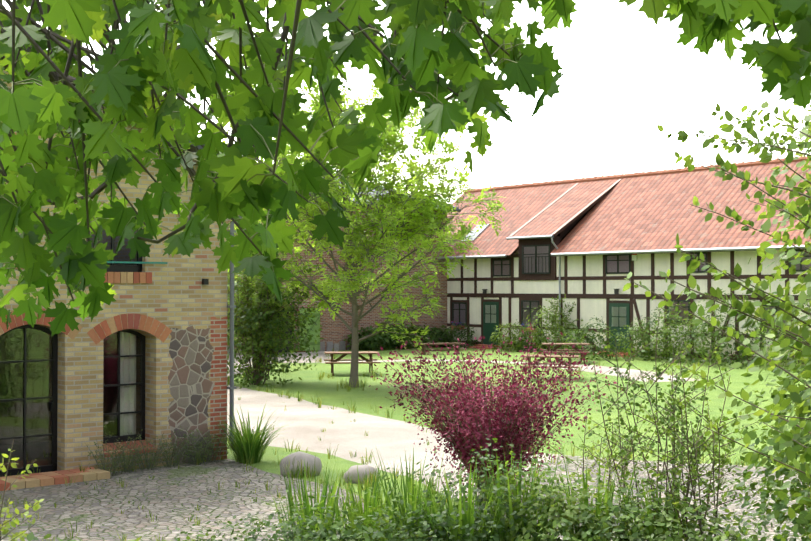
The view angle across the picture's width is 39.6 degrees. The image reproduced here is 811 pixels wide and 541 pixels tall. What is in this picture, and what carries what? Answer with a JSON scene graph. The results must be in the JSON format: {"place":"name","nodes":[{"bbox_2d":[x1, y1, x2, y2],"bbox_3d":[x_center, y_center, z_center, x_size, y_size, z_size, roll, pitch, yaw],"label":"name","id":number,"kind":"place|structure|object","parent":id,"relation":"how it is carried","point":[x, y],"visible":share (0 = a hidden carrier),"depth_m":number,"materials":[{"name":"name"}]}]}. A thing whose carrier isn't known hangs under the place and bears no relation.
{"place":"outdoors","nodes":[
{"label":"outdoors","id":0,"kind":"place"},
{"bbox_2d":[0,459,384,540],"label":"yard cobbles","id":1,"kind":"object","parent":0,"point":[171,497],"visible":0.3,"depth_m":15.34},
{"bbox_2d":[316,177,460,211],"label":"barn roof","id":2,"kind":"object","parent":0,"point":[357,203],"visible":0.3,"depth_m":57.20,"materials":[{"name":"red tile"}]},
{"bbox_2d":[0,0,810,336],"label":"maple","id":3,"kind":"object","parent":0,"point":[44,110],"depth_m":3.51,"materials":[{"name":"green plant"}]},
{"bbox_2d":[3,0,810,203],"label":"sky","id":4,"kind":"structure","parent":0,"point":[626,76],"materials":[{"name":"white"}]},
{"bbox_2d":[120,346,810,532],"bbox_3d":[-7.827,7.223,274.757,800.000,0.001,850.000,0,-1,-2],"label":"lawn","id":5,"kind":"structure","parent":0,"point":[308,384],"depth_m":30.55,"materials":[{"name":"green plant"}]},
{"bbox_2d":[0,328,141,468],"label":"brick house interior","id":6,"kind":"object","parent":5,"relation":"on","point":[38,409],"depth_m":21.31,"materials":[{"name":"grey"}]},
{"bbox_2d":[0,70,227,471],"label":"brick house walls","id":7,"kind":"structure","parent":5,"relation":"on","point":[185,375],"depth_m":18.72,"materials":[{"name":"beige brick"}]},
{"bbox_2d":[0,217,145,476],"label":"brick house steel frames","id":8,"kind":"structure","parent":7,"relation":"in","point":[54,359],"depth_m":17.80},
{"bbox_2d":[0,229,140,468],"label":"window glass","id":9,"kind":"object","parent":8,"relation":"in","point":[130,352],"depth_m":17.71,"materials":[{"name":"glass"}]},
{"bbox_2d":[0,272,171,490],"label":"brick trim","id":10,"kind":"structure","parent":7,"relation":"attached to","point":[48,478],"depth_m":17.90,"materials":[{"name":"red brick"}]},
{"bbox_2d":[22,48,217,154],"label":"brick house roof","id":11,"kind":"structure","parent":7,"relation":"on","point":[193,148],"depth_m":18.65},
{"bbox_2d":[119,332,135,442],"bbox_3d":[-4.643,1.914,18.804,0.330,1.920,0.030,1,-1,-40],"label":"curtain","id":12,"kind":"object","parent":7,"relation":"hanging from","point":[131,393],"depth_m":18.80,"materials":[{"name":"white fabric"}]},
{"bbox_2d":[107,261,167,263],"bbox_3d":[-4.515,-0.130,18.220,1.420,0.030,0.100,1,-1,-40],"label":"window railing","id":13,"kind":"object","parent":7,"relation":"attached to","point":[137,262],"visible":0.79,"depth_m":18.31,"materials":[{"name":"teal metal"}]},
{"bbox_2d":[138,128,204,164],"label":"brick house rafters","id":14,"kind":"object","parent":7,"relation":"on","point":[139,131],"depth_m":18.95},
{"bbox_2d":[202,279,208,284],"bbox_3d":[-3.405,0.190,19.156,0.090,0.100,0.070,1,-1,-40],"label":"wall lamp","id":15,"kind":"object","parent":7,"relation":"attached to","point":[205,281],"visible":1,"depth_m":19.13,"materials":[{"name":"black metal"}]},
{"bbox_2d":[227,215,242,449],"bbox_3d":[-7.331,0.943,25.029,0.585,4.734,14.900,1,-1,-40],"label":"downspout","id":16,"kind":"object","parent":7,"relation":"attached to","point":[231,306],"visible":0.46,"depth_m":19.42,"materials":[{"name":"metal"}]},
{"bbox_2d":[227,208,357,386],"bbox_3d":[-5.597,0.274,37.104,5.379,6.665,10.489,1,-1,-33],"label":"bush","id":17,"kind":"object","parent":5,"relation":"on","point":[249,323],"depth_m":34.02,"materials":[{"name":"green plant"}]},
{"bbox_2d":[280,451,321,476],"bbox_3d":[-1.652,3.089,17.751,0.664,0.481,0.558,0,-1,-2],"label":"boulder","id":18,"kind":"object","parent":5,"relation":"on","point":[310,459],"visible":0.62,"depth_m":17.61,"materials":[{"name":"grey stone"}]},
{"bbox_2d":[227,341,397,354],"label":"barn plinth stones","id":19,"kind":"object","parent":5,"relation":"on","point":[331,347],"visible":0.06,"depth_m":52.81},
{"bbox_2d":[227,207,446,354],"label":"barn wall","id":20,"kind":"structure","parent":5,"relation":"on","point":[335,331],"depth_m":54.49,"materials":[{"name":"brown brick"}]},
{"bbox_2d":[277,309,293,351],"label":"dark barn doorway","id":21,"kind":"structure","parent":20,"relation":"in","point":[287,348],"depth_m":51.77,"materials":[{"name":"black"}]},
{"bbox_2d":[300,308,319,350],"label":"green barn door","id":22,"kind":"structure","parent":20,"relation":"in","point":[316,319],"depth_m":52.10,"materials":[{"name":"green wood"}]},
{"bbox_2d":[324,351,380,375],"bbox_3d":[-1.839,3.179,38.469,1.840,0.776,1.784,0,-1,-6],"label":"picnic table","id":23,"kind":"object","parent":5,"relation":"on","point":[369,361],"visible":0.92,"depth_m":38.30,"materials":[{"name":"brown wood"}]},
{"bbox_2d":[343,465,379,483],"bbox_3d":[-0.663,3.133,17.126,0.565,0.359,0.452,0,-1,-2],"label":"boulder","id":24,"kind":"object","parent":5,"relation":"on","point":[364,469],"visible":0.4,"depth_m":16.99,"materials":[{"name":"grey stone"}]},
{"bbox_2d":[223,77,505,387],"bbox_3d":[-1.713,-1.361,33.738,8.478,9.670,8.245,1,-1,-38],"label":"walnut tree","id":25,"kind":"object","parent":5,"relation":"on","point":[427,211],"depth_m":32.89,"materials":[{"name":"green plant"}]},
{"bbox_2d":[0,426,768,540],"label":"plants","id":26,"kind":"object","parent":5,"relation":"on","point":[602,530],"depth_m":11.59,"materials":[{"name":"green plant"}]},
{"bbox_2d":[0,348,810,540],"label":"grass tufts","id":27,"kind":"object","parent":5,"relation":"on","point":[341,384],"visible":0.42,"depth_m":18.61,"materials":[{"name":"green plant"}]},
{"bbox_2d":[419,343,462,354],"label":"picnic table","id":28,"kind":"object","parent":5,"relation":"on","point":[423,349],"visible":0.69,"depth_m":49.80,"materials":[{"name":"brown wood"}]},
{"bbox_2d":[199,404,715,540],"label":"tall grass","id":29,"kind":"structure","parent":5,"relation":"on","point":[247,443],"depth_m":12.19,"materials":[{"name":"green plant"}]},
{"bbox_2d":[369,323,622,501],"bbox_3d":[1.105,1.954,15.379,3.169,2.463,3.540,1,-1,-36],"label":"red shrub","id":30,"kind":"object","parent":5,"relation":"on","point":[496,420],"depth_m":15.10,"materials":[{"name":"plant"}]},
{"bbox_2d":[227,350,776,535],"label":"gravel path","id":31,"kind":"structure","parent":5,"relation":"on","point":[391,440],"depth_m":22.91,"materials":[{"name":"beige gravel"}]},
{"bbox_2d":[522,355,578,380],"bbox_3d":[4.678,3.148,36.499,1.840,0.776,1.784,0,-1,9],"label":"picnic table","id":32,"kind":"object","parent":5,"relation":"on","point":[554,356],"visible":0.56,"depth_m":36.12,"materials":[{"name":"brown wood"}]},
{"bbox_2d":[469,344,634,356],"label":"door steps","id":33,"kind":"structure","parent":5,"relation":"on","point":[479,346],"depth_m":54.23,"materials":[{"name":"red brick"}]},
{"bbox_2d":[541,343,589,363],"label":"picnic table","id":34,"kind":"object","parent":5,"relation":"on","point":[558,346],"visible":0.71,"depth_m":44.46,"materials":[{"name":"brown wood"}]},
{"bbox_2d":[344,289,810,370],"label":"shrubs","id":35,"kind":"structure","parent":5,"relation":"on","point":[384,341],"depth_m":46.98,"materials":[{"name":"green plant"}]},
{"bbox_2d":[447,250,810,365],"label":"house walls","id":36,"kind":"structure","parent":5,"relation":"on","point":[591,307],"depth_m":49.80,"materials":[{"name":"white paint"}]},
{"bbox_2d":[483,302,629,351],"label":"green house doors","id":37,"kind":"structure","parent":36,"relation":"in","point":[489,328],"depth_m":49.27,"materials":[{"name":"green wood"}]},
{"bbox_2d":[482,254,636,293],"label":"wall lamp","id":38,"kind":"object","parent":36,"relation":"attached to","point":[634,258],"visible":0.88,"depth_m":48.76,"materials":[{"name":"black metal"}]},
{"bbox_2d":[441,156,810,256],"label":"house roof","id":39,"kind":"structure","parent":36,"relation":"on","point":[652,210],"depth_m":50.26,"materials":[{"name":"red tile"}]},
{"bbox_2d":[462,224,489,240],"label":"skylight frame","id":40,"kind":"object","parent":39,"relation":"on","point":[479,233],"visible":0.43,"depth_m":57.28,"materials":[{"name":"grey metal"}]},
{"bbox_2d":[464,225,486,239],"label":"skylight","id":41,"kind":"object","parent":40,"relation":"in","point":[475,229],"visible":0.8,"depth_m":57.60},
{"bbox_2d":[511,181,619,280],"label":"dormer","id":42,"kind":"object","parent":39,"relation":"on","point":[561,211],"visible":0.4,"depth_m":53.38,"materials":[{"name":"red tile"}]},
{"bbox_2d":[509,179,620,236],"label":"house dormer verge strips","id":43,"kind":"object","parent":42,"relation":"attached to","point":[574,216],"visible":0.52,"depth_m":53.90,"materials":[{"name":"grey metal"}]},
{"bbox_2d":[438,235,805,331],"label":"rain gutter","id":44,"kind":"object","parent":39,"relation":"attached to","point":[627,252],"visible":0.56,"depth_m":48.96,"materials":[{"name":"silver metal"}]},
{"bbox_2d":[447,249,809,363],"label":"timber framing","id":45,"kind":"object","parent":36,"relation":"attached to","point":[632,297],"visible":0.48,"depth_m":49.42,"materials":[{"name":"brown wood"}]},
{"bbox_2d":[452,244,810,333],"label":"house window frames","id":46,"kind":"structure","parent":36,"relation":"in","point":[548,272],"depth_m":52.42,"materials":[{"name":"brown wood"}]},
{"bbox_2d":[544,34,810,540],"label":"shrub","id":47,"kind":"object","parent":5,"relation":"on","point":[800,396],"depth_m":9.44,"materials":[{"name":"green plant"}]},
{"bbox_2d":[451,325,536,331],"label":"house flower boxes","id":48,"kind":"object","parent":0,"point":[531,329],"visible":0.29,"depth_m":53.11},
{"bbox_2d":[451,321,529,327],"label":"flowers","id":49,"kind":"object","parent":48,"relation":"in","point":[461,324],"visible":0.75,"depth_m":56.67,"materials":[{"name":"red plant"}]},
{"bbox_2d":[316,359,699,381],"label":"foot path","id":50,"kind":"structure","parent":0,"point":[632,374],"depth_m":40.08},
{"bbox_2d":[454,246,810,331],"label":"windows","id":51,"kind":"structure","parent":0,"point":[497,268],"depth_m":52.49,"materials":[{"name":"black glass"}]},
{"bbox_2d":[512,456,810,540],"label":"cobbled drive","id":52,"kind":"structure","parent":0,"point":[769,535],"depth_m":16.63,"materials":[{"name":"grey stone"}]}
]}

